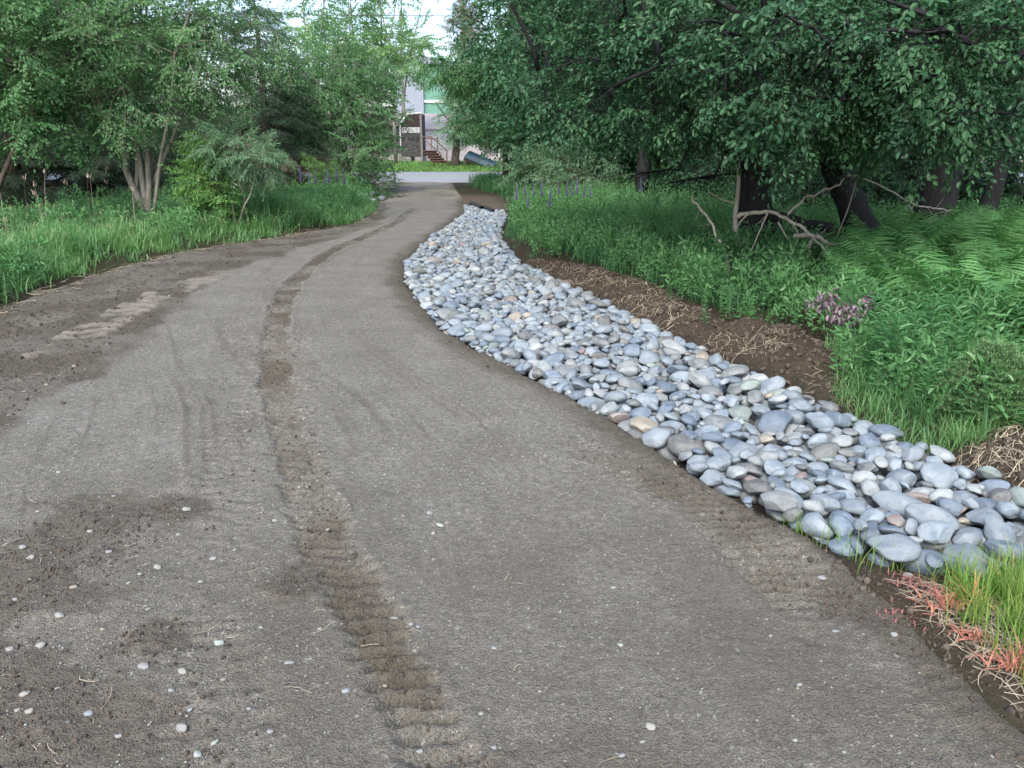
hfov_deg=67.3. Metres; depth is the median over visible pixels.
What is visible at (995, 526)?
river stone
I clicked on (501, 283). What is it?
river stone
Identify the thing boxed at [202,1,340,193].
spruce tree
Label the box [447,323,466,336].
river stone
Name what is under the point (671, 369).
river stone
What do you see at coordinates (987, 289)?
fern
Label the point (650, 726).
pebble
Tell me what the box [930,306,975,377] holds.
leafy weed
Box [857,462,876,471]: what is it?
river stone
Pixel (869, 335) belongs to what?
leafy weed
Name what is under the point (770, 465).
river stone
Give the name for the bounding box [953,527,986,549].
river stone
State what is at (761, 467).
river stone
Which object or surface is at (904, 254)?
fern
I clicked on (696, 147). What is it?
deciduous tree
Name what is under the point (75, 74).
deciduous tree
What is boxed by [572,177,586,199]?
lupin
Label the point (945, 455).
river stone
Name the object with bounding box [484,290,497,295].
river stone
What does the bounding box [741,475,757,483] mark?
river stone
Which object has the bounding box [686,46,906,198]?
spruce tree
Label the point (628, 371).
river stone
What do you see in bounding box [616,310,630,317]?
river stone
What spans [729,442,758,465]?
river stone
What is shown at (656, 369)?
river stone
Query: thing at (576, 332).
river stone
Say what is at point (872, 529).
river stone
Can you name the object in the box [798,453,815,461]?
river stone
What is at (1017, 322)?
leafy weed
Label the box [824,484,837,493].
river stone
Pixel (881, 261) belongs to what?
fern
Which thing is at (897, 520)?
river stone
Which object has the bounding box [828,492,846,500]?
river stone
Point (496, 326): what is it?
river stone
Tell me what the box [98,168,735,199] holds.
roadside grass
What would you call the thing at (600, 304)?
river stone
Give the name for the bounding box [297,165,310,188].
lupin
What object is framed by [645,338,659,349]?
river stone
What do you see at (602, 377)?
river stone
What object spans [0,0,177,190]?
deciduous tree
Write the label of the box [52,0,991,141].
sky
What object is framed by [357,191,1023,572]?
ditch stones
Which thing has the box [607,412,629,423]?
river stone
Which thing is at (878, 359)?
leafy weed
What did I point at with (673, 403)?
river stone
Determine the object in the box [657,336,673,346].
river stone
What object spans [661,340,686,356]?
river stone
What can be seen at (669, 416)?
river stone
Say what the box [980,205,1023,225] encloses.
fern
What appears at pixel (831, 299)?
wilted weed
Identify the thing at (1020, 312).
leafy weed
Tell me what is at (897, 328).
leafy weed
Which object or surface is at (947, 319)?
leafy weed
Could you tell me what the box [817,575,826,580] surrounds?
pebble
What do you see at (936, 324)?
leafy weed
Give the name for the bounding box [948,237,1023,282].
fern
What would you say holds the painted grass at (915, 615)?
on the ground at (996, 698)
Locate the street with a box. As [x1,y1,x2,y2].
[46,172,1023,182]
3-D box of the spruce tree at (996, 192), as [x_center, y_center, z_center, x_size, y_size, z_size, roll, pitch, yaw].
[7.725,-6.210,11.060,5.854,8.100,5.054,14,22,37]
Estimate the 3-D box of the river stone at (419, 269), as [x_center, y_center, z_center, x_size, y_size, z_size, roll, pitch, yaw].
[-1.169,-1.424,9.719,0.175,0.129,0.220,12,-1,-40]
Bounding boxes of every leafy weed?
[665,277,672,300]
[699,301,710,322]
[720,282,735,320]
[742,290,756,318]
[841,267,866,341]
[856,320,880,375]
[858,277,887,347]
[860,277,879,327]
[864,284,891,348]
[865,321,890,378]
[867,352,885,401]
[871,297,904,383]
[875,285,901,320]
[875,291,909,364]
[876,311,896,347]
[877,287,893,330]
[879,312,918,374]
[881,313,908,371]
[893,356,908,387]
[902,303,930,368]
[904,301,922,347]
[905,291,930,334]
[908,280,951,362]
[909,322,931,377]
[910,364,924,394]
[913,265,944,329]
[913,303,951,363]
[914,362,939,411]
[918,340,937,376]
[924,297,946,348]
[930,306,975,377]
[935,308,957,344]
[937,274,970,347]
[938,366,956,415]
[943,295,970,350]
[952,378,978,430]
[963,284,996,344]
[965,391,988,432]
[980,287,1012,337]
[987,368,1010,427]
[1006,298,1023,341]
[1008,305,1023,342]
[1011,400,1023,428]
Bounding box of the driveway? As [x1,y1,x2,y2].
[0,182,1023,767]
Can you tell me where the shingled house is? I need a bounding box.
[351,103,400,161]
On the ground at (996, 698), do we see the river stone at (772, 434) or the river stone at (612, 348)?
the river stone at (772, 434)
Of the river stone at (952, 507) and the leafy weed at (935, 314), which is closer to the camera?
the river stone at (952, 507)
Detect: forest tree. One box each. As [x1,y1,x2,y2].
[581,0,717,196]
[904,52,980,197]
[958,32,1012,205]
[978,76,1010,200]
[988,116,1022,198]
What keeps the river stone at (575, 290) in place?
on the ground at (996, 698)
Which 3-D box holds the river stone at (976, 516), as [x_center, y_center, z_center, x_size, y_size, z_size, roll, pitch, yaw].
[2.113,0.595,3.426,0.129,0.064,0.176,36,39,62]
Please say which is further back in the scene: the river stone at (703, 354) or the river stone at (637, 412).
the river stone at (703, 354)
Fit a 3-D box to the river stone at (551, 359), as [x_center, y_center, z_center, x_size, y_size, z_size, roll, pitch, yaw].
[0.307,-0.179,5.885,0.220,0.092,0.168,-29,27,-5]
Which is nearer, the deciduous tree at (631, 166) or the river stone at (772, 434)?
the river stone at (772, 434)
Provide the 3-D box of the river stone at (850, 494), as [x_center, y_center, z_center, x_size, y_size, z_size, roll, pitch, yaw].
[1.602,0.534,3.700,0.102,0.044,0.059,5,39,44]
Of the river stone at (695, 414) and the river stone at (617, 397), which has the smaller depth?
the river stone at (695, 414)
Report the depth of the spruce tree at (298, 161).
31.16 m
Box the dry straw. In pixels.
[0,225,1023,767]
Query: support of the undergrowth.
on the ground at (996, 698)
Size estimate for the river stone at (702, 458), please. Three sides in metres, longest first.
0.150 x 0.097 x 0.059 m
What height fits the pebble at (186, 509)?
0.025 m
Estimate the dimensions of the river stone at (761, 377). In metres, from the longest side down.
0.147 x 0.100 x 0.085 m
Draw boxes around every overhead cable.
[135,12,445,15]
[368,73,425,73]
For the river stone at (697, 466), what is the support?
on the ground at (996, 698)
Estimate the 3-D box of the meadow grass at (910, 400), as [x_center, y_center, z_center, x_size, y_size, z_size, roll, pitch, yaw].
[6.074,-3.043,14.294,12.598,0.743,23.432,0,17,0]
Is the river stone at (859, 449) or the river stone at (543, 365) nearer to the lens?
the river stone at (859, 449)
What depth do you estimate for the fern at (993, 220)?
9.00 m
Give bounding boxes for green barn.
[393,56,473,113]
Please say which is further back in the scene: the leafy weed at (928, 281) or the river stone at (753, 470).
the leafy weed at (928, 281)
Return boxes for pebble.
[5,646,13,650]
[19,545,26,549]
[19,691,29,696]
[24,708,33,713]
[35,642,45,647]
[55,612,64,618]
[83,710,92,715]
[137,662,148,668]
[154,564,160,568]
[176,723,186,732]
[178,668,186,673]
[182,507,191,510]
[194,750,201,757]
[214,640,223,644]
[341,688,349,693]
[646,722,655,729]
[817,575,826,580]
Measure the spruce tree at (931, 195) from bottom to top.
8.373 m
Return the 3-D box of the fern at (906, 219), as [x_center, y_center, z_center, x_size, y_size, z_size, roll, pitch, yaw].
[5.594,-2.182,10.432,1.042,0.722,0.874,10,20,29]
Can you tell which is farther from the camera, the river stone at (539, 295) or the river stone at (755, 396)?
the river stone at (539, 295)
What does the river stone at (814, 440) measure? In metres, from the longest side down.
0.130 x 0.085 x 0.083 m
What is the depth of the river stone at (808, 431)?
4.42 m
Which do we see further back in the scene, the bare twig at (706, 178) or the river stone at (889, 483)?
the bare twig at (706, 178)
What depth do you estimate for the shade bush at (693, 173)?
17.82 m
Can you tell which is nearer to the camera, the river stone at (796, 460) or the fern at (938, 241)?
the river stone at (796, 460)
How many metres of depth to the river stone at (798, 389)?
5.09 m
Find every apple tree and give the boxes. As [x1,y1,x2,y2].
[437,0,1014,250]
[610,0,1023,236]
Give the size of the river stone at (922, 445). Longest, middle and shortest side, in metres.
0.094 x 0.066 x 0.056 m
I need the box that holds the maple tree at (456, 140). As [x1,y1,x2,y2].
[429,54,497,166]
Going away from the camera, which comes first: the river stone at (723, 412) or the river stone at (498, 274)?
the river stone at (723, 412)
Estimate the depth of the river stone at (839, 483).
3.77 m
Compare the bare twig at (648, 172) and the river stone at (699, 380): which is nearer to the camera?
the river stone at (699, 380)
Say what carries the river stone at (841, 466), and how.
on the ditch stones
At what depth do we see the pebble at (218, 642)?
2.52 m
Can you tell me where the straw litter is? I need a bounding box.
[0,211,1023,767]
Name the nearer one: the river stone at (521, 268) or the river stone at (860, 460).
the river stone at (860, 460)
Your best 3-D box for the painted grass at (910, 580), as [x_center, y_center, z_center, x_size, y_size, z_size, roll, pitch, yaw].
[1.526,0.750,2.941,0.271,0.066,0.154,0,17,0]
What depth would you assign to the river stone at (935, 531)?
3.21 m
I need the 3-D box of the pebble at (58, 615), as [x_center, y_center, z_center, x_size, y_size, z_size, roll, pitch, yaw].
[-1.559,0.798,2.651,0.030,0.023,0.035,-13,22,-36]
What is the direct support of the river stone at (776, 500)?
on the ground at (996, 698)
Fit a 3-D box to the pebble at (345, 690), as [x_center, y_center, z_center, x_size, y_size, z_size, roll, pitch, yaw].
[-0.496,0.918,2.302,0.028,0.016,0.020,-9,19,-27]
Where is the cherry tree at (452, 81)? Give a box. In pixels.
[412,0,624,189]
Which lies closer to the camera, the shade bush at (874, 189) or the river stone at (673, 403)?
the river stone at (673, 403)
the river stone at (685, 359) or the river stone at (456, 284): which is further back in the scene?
the river stone at (456, 284)
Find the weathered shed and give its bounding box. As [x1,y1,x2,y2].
[399,112,425,161]
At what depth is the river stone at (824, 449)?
4.16 m
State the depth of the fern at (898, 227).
8.75 m
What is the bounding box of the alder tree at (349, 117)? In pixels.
[248,18,416,188]
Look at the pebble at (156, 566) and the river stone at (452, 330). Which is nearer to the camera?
the pebble at (156, 566)
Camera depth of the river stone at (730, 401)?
4.96 m
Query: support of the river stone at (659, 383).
on the ditch stones
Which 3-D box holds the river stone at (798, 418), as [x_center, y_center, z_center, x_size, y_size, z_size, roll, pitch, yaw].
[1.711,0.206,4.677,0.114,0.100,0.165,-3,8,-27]
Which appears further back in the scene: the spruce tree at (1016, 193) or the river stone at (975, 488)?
the spruce tree at (1016, 193)
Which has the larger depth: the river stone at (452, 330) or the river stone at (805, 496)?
the river stone at (452, 330)
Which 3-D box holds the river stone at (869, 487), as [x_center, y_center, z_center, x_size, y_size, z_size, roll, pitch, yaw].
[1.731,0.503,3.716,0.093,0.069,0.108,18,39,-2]
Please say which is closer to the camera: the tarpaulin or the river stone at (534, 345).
the river stone at (534, 345)
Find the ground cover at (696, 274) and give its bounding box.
[505,174,1023,427]
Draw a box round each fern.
[706,227,754,259]
[753,240,805,264]
[771,238,824,260]
[795,238,887,294]
[804,243,856,291]
[810,217,905,261]
[812,254,933,312]
[816,235,908,266]
[824,203,905,244]
[825,220,921,269]
[831,209,940,251]
[836,241,930,266]
[851,220,959,283]
[856,236,955,274]
[860,245,1023,328]
[861,249,987,295]
[874,227,1015,281]
[878,221,978,258]
[885,209,968,246]
[888,195,969,220]
[892,245,1023,307]
[893,221,972,260]
[895,202,977,231]
[898,200,926,224]
[902,251,1001,286]
[909,246,1023,331]
[911,205,1023,250]
[917,220,983,261]
[920,205,997,242]
[929,266,1000,284]
[931,261,1023,333]
[933,224,1023,276]
[940,248,1010,269]
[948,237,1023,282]
[949,238,1023,271]
[950,249,1020,287]
[951,209,1022,236]
[954,254,1023,333]
[956,205,1023,271]
[959,208,1022,244]
[966,267,1023,342]
[977,207,1004,219]
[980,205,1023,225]
[980,252,1023,286]
[984,225,1023,259]
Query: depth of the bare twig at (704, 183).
10.37 m
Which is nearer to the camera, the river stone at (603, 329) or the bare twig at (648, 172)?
the river stone at (603, 329)
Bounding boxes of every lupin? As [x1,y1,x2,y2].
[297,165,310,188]
[322,167,336,190]
[324,165,340,187]
[338,169,350,193]
[504,182,521,217]
[517,180,525,202]
[531,179,547,206]
[539,192,550,213]
[551,180,559,202]
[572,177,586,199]
[634,180,649,201]
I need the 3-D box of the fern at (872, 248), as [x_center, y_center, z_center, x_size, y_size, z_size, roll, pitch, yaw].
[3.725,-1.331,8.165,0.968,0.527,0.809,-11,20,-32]
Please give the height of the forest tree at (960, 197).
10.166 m
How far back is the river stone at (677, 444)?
4.17 m
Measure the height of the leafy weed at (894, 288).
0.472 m
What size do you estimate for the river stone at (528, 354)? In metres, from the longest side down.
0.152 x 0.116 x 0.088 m
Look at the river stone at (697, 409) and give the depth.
4.85 m
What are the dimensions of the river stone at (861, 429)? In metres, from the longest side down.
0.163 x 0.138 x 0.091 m
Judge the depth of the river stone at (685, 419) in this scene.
4.58 m
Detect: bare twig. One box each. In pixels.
[612,140,690,206]
[652,156,726,218]
[654,173,735,204]
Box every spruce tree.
[0,89,179,204]
[0,98,124,204]
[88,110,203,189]
[153,73,256,182]
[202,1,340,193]
[255,64,353,177]
[651,121,811,181]
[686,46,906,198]
[733,13,979,206]
[875,57,1023,197]
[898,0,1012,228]
[973,1,1023,211]
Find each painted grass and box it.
[876,596,918,624]
[880,568,935,589]
[886,598,941,630]
[905,578,978,616]
[936,546,1020,596]
[938,568,996,611]
[940,617,993,646]
[963,620,1023,673]
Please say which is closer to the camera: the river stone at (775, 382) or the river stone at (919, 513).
the river stone at (919, 513)
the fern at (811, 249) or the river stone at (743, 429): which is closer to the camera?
the river stone at (743, 429)
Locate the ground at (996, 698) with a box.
[0,106,1023,732]
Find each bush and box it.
[156,130,251,221]
[179,105,299,226]
[300,151,354,187]
[329,151,405,198]
[492,130,635,196]
[637,138,735,200]
[682,144,863,212]
[773,142,900,208]
[815,148,989,212]
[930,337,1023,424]
[959,133,1023,206]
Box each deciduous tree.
[0,0,155,184]
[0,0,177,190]
[0,0,329,221]
[50,0,232,177]
[440,0,691,184]
[451,4,634,174]
[559,2,717,176]
[590,88,690,171]
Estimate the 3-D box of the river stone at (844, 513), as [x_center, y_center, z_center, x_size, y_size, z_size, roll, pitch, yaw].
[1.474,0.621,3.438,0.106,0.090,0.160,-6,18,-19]
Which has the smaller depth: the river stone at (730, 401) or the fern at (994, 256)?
the river stone at (730, 401)
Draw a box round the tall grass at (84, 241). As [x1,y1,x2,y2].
[0,165,380,303]
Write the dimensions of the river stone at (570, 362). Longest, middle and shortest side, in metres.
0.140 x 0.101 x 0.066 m
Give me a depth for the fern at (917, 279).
6.52 m
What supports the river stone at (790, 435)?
on the ground at (996, 698)
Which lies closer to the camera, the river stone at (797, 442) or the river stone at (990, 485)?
the river stone at (990, 485)
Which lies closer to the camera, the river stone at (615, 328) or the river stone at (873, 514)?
the river stone at (873, 514)
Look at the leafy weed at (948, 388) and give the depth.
4.50 m
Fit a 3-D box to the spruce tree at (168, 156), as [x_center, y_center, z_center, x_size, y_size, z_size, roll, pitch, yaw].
[-11.557,-7.337,23.946,5.198,3.430,5.431,0,17,0]
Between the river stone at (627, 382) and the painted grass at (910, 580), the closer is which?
the painted grass at (910, 580)
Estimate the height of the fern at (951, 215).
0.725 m
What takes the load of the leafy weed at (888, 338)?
on the ground at (996, 698)
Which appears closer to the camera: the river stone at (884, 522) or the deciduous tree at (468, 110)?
the river stone at (884, 522)
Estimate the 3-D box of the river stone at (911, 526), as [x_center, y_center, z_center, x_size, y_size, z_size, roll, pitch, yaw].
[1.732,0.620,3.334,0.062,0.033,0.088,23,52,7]
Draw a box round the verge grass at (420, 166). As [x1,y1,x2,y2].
[106,159,670,171]
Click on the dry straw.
(990, 445)
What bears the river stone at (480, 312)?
on the ditch stones
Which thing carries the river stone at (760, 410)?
on the ditch stones
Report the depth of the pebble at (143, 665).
2.40 m
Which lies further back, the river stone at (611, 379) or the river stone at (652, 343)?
the river stone at (652, 343)
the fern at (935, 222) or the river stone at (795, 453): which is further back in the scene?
the fern at (935, 222)
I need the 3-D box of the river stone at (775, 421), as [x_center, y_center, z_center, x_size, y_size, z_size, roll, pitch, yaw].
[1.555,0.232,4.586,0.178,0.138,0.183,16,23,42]
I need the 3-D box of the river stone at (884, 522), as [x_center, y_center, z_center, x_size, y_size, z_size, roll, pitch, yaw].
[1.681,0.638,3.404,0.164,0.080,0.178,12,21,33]
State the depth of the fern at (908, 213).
10.72 m
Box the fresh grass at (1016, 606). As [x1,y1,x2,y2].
[766,507,1023,685]
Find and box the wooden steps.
[421,136,448,164]
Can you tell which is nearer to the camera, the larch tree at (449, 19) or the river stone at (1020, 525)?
the river stone at (1020, 525)
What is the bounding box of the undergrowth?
[0,175,375,289]
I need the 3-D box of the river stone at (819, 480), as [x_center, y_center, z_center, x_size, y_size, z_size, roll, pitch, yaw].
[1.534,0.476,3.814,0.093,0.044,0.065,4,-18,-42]
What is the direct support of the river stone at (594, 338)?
on the ditch stones
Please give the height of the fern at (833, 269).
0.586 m
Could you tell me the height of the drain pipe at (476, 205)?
0.124 m
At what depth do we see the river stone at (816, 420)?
4.49 m
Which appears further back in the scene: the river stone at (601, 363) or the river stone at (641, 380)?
the river stone at (601, 363)
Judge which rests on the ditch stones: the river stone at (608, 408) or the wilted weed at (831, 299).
the river stone at (608, 408)
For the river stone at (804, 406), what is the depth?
4.76 m
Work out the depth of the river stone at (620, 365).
5.81 m
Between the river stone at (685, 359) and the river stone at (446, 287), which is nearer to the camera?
the river stone at (685, 359)
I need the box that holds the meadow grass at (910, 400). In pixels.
[503,182,1023,457]
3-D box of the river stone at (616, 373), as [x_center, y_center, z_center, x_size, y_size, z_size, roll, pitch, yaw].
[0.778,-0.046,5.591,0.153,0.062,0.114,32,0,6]
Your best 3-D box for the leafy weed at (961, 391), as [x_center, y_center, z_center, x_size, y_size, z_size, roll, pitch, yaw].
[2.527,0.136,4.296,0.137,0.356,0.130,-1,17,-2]
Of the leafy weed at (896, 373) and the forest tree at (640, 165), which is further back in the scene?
the forest tree at (640, 165)
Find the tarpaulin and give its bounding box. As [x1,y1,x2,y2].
[464,151,496,166]
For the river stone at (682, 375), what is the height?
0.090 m
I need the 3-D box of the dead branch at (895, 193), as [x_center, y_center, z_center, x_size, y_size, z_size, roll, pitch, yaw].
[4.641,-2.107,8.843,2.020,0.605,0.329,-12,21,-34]
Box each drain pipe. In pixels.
[469,201,483,208]
[484,206,494,211]
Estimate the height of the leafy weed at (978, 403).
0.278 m
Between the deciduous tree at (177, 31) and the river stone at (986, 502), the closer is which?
the river stone at (986, 502)
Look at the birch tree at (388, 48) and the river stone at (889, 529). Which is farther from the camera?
the birch tree at (388, 48)
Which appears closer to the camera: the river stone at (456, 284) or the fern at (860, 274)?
the fern at (860, 274)
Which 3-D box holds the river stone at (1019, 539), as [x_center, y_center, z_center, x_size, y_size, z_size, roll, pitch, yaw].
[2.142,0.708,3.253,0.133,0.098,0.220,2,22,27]
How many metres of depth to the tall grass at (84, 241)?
12.59 m
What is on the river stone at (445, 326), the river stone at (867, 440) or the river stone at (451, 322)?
the river stone at (451, 322)
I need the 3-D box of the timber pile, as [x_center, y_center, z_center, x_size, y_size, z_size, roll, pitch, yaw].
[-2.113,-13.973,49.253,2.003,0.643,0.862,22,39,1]
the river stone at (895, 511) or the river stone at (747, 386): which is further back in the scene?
the river stone at (747, 386)
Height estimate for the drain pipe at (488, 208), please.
0.124 m
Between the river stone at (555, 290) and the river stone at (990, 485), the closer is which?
the river stone at (990, 485)
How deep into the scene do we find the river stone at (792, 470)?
3.97 m
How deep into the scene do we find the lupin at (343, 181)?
19.69 m
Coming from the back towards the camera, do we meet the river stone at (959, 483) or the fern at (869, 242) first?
the fern at (869, 242)
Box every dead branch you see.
[691,196,730,277]
[707,122,745,251]
[735,207,830,260]
[787,172,857,239]
[793,227,840,258]
[862,178,949,214]
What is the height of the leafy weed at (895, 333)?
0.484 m
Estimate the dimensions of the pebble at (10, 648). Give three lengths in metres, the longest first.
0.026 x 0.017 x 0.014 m
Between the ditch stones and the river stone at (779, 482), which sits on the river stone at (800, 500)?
the river stone at (779, 482)
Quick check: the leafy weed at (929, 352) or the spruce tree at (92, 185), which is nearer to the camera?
the leafy weed at (929, 352)
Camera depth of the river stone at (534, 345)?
6.22 m
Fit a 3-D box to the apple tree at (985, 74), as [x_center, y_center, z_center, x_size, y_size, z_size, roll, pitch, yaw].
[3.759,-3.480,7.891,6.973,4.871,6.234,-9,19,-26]
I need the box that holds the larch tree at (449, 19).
[435,0,490,138]
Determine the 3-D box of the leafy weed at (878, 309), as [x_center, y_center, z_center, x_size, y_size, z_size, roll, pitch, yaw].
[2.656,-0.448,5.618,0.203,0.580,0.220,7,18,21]
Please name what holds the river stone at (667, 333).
on the ditch stones
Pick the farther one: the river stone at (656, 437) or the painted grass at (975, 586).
the river stone at (656, 437)
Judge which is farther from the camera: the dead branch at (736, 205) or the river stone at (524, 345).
the dead branch at (736, 205)
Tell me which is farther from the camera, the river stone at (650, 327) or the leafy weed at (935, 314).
the river stone at (650, 327)
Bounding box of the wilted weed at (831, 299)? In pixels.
[804,287,875,344]
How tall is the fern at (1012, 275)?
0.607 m
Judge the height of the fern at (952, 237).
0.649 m
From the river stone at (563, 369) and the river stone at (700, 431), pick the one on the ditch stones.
the river stone at (563, 369)
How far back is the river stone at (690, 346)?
6.23 m
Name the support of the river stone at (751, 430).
on the river stone at (743, 429)
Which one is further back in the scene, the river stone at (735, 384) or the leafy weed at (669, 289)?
the leafy weed at (669, 289)
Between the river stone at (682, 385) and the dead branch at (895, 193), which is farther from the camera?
the dead branch at (895, 193)
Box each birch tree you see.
[275,0,386,151]
[302,0,443,112]
[360,0,446,115]
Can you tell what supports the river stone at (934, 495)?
on the ditch stones
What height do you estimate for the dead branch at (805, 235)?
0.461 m
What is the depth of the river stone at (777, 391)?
5.11 m
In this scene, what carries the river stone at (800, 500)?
on the ditch stones
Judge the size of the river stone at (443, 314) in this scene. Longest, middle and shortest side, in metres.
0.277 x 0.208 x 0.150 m
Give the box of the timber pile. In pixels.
[463,158,482,166]
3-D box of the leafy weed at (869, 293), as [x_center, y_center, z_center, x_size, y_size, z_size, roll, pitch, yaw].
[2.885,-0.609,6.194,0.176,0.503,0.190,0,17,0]
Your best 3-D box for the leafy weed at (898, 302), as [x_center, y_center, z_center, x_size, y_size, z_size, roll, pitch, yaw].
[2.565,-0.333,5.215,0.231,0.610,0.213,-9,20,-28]
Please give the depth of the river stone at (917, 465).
3.97 m
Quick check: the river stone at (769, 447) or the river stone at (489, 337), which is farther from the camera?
the river stone at (489, 337)
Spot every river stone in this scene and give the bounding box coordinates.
[412,266,425,274]
[436,308,462,320]
[439,291,451,297]
[439,322,450,330]
[440,283,451,291]
[442,300,459,308]
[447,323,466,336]
[448,319,461,325]
[451,281,463,289]
[454,296,467,304]
[454,314,473,320]
[462,320,476,328]
[474,323,492,332]
[477,332,495,342]
[478,310,491,314]
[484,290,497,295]
[491,273,502,278]
[492,327,512,336]
[492,335,510,344]
[493,324,503,329]
[493,351,504,361]
[495,281,507,288]
[495,322,506,326]
[500,347,519,358]
[501,296,517,302]
[508,264,518,269]
[509,339,526,346]
[512,341,528,350]
[514,347,523,356]
[515,265,529,273]
[523,349,537,360]
[526,293,541,297]
[527,338,539,344]
[528,342,542,349]
[537,360,551,371]
[542,324,560,329]
[542,352,564,367]
[543,346,564,353]
[543,370,562,378]
[543,377,571,388]
[550,336,562,344]
[551,286,566,294]
[552,315,567,325]
[554,364,575,378]
[555,295,566,300]
[563,353,578,360]
[565,359,577,368]
[565,369,577,380]
[566,288,581,296]
[566,298,585,307]
[569,329,583,335]
[571,379,592,389]
[577,337,590,347]
[577,396,605,409]
[578,372,593,380]
[582,346,600,358]
[588,299,608,308]
[590,336,601,345]
[591,352,606,358]
[593,325,612,334]
[593,359,609,367]
[593,374,605,383]
[593,389,607,398]
[594,339,610,349]
[598,315,610,324]
[599,369,617,381]
[600,401,619,415]
[603,391,627,402]
[605,375,619,383]
[607,334,619,342]
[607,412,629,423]
[609,345,623,355]
[609,372,624,377]
[610,324,620,331]
[615,360,637,371]
[615,390,631,398]
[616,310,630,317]
[617,422,630,432]
[618,325,629,333]
[618,366,637,376]
[618,377,643,392]
[622,343,640,357]
[625,388,642,394]
[627,338,643,345]
[629,318,640,323]
[629,407,650,417]
[629,416,658,432]
[633,329,645,336]
[634,393,658,407]
[635,377,645,386]
[638,350,660,366]
[639,323,660,334]
[642,427,671,448]
[644,332,657,337]
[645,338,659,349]
[646,362,656,368]
[647,380,677,397]
[648,364,662,374]
[654,393,667,400]
[656,403,671,413]
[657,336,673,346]
[659,331,672,337]
[659,420,686,433]
[659,426,675,435]
[660,384,676,392]
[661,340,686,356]
[661,356,674,365]
[662,401,676,411]
[662,412,679,421]
[663,347,680,358]
[667,365,688,373]
[667,434,706,460]
[669,391,685,400]
[670,371,691,384]
[676,382,689,390]
[678,450,691,460]
[679,430,696,439]
[680,414,697,426]
[681,356,694,366]
[684,342,696,349]
[684,410,699,425]
[687,455,709,464]
[688,358,708,369]
[688,372,712,388]
[688,461,708,471]
[691,349,703,354]
[692,407,711,414]
[695,351,708,360]
[695,385,723,399]
[695,425,719,441]
[697,367,716,379]
[698,404,713,410]
[699,469,725,486]
[701,393,715,403]
[701,432,723,442]
[702,415,732,432]
[706,455,731,471]
[709,353,722,366]
[711,447,733,457]
[712,409,728,416]
[719,438,740,450]
[720,364,748,377]
[721,376,739,383]
[721,394,740,409]
[721,478,742,490]
[723,396,739,406]
[723,421,741,433]
[726,465,747,479]
[728,382,740,387]
[728,405,753,419]
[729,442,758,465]
[736,463,763,477]
[739,379,760,392]
[739,448,754,459]
[740,421,760,435]
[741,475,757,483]
[743,479,773,494]
[745,425,757,435]
[746,460,764,471]
[747,390,764,403]
[747,455,762,465]
[749,373,768,381]
[752,405,770,415]
[756,410,792,432]
[756,451,779,460]
[758,434,774,443]
[759,443,781,451]
[760,376,785,390]
[760,490,797,511]
[761,431,775,436]
[763,458,786,478]
[767,476,786,487]
[768,394,786,403]
[769,389,785,395]
[773,477,815,499]
[773,487,804,510]
[777,432,805,446]
[781,390,803,401]
[782,507,802,521]
[784,409,805,424]
[785,449,802,457]
[785,465,801,476]
[786,386,801,394]
[786,438,801,446]
[786,457,806,471]
[787,398,812,413]
[790,480,810,493]
[793,427,814,436]
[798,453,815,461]
[800,512,834,539]
[801,394,814,400]
[802,500,824,513]
[804,412,833,429]
[805,462,828,476]
[807,433,826,448]
[809,442,840,465]
[809,493,840,512]
[813,476,827,484]
[819,401,838,412]
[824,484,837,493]
[825,410,851,428]
[825,433,834,441]
[826,475,859,496]
[827,536,861,556]
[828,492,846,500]
[828,510,854,533]
[829,460,853,472]
[829,514,853,536]
[830,435,852,447]
[831,426,843,435]
[836,490,855,498]
[837,447,856,457]
[839,498,867,515]
[842,428,858,435]
[851,470,876,484]
[851,540,862,554]
[852,420,872,435]
[852,445,866,458]
[854,468,886,475]
[854,519,867,530]
[857,457,878,471]
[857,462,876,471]
[859,432,880,448]
[859,508,884,522]
[859,521,881,542]
[861,478,879,496]
[864,447,886,462]
[866,533,921,562]
[868,424,903,438]
[871,490,921,518]
[877,476,901,491]
[878,519,909,535]
[878,525,906,534]
[884,456,901,471]
[886,443,903,452]
[886,468,916,489]
[887,513,904,527]
[888,509,901,515]
[897,441,914,450]
[897,549,949,575]
[901,445,924,462]
[904,492,930,503]
[905,503,959,530]
[905,518,917,535]
[908,536,923,543]
[910,461,924,471]
[910,487,934,504]
[915,442,927,450]
[915,535,952,553]
[917,520,954,543]
[920,461,958,488]
[925,553,942,567]
[926,456,942,462]
[928,488,952,502]
[930,445,955,462]
[935,496,962,517]
[942,542,989,579]
[951,524,972,539]
[952,465,975,480]
[952,478,967,489]
[952,490,977,511]
[952,531,981,545]
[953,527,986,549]
[961,497,979,509]
[965,507,1003,526]
[966,484,982,494]
[975,497,997,510]
[976,466,1001,478]
[979,479,1010,492]
[983,512,1015,542]
[983,539,1023,562]
[989,487,1011,501]
[995,501,1019,518]
[1009,486,1023,508]
[1010,509,1023,522]
[1010,526,1021,533]
[1011,522,1023,536]
[1016,536,1023,545]
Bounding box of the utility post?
[392,110,397,164]
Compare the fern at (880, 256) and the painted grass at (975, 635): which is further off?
the fern at (880, 256)
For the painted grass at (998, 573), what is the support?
on the ground at (996, 698)
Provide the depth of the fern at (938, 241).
7.89 m
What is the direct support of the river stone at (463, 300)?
on the ditch stones
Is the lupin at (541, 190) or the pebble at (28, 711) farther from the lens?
the lupin at (541, 190)
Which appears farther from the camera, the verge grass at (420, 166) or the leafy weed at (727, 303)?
the verge grass at (420, 166)
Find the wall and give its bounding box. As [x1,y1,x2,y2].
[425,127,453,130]

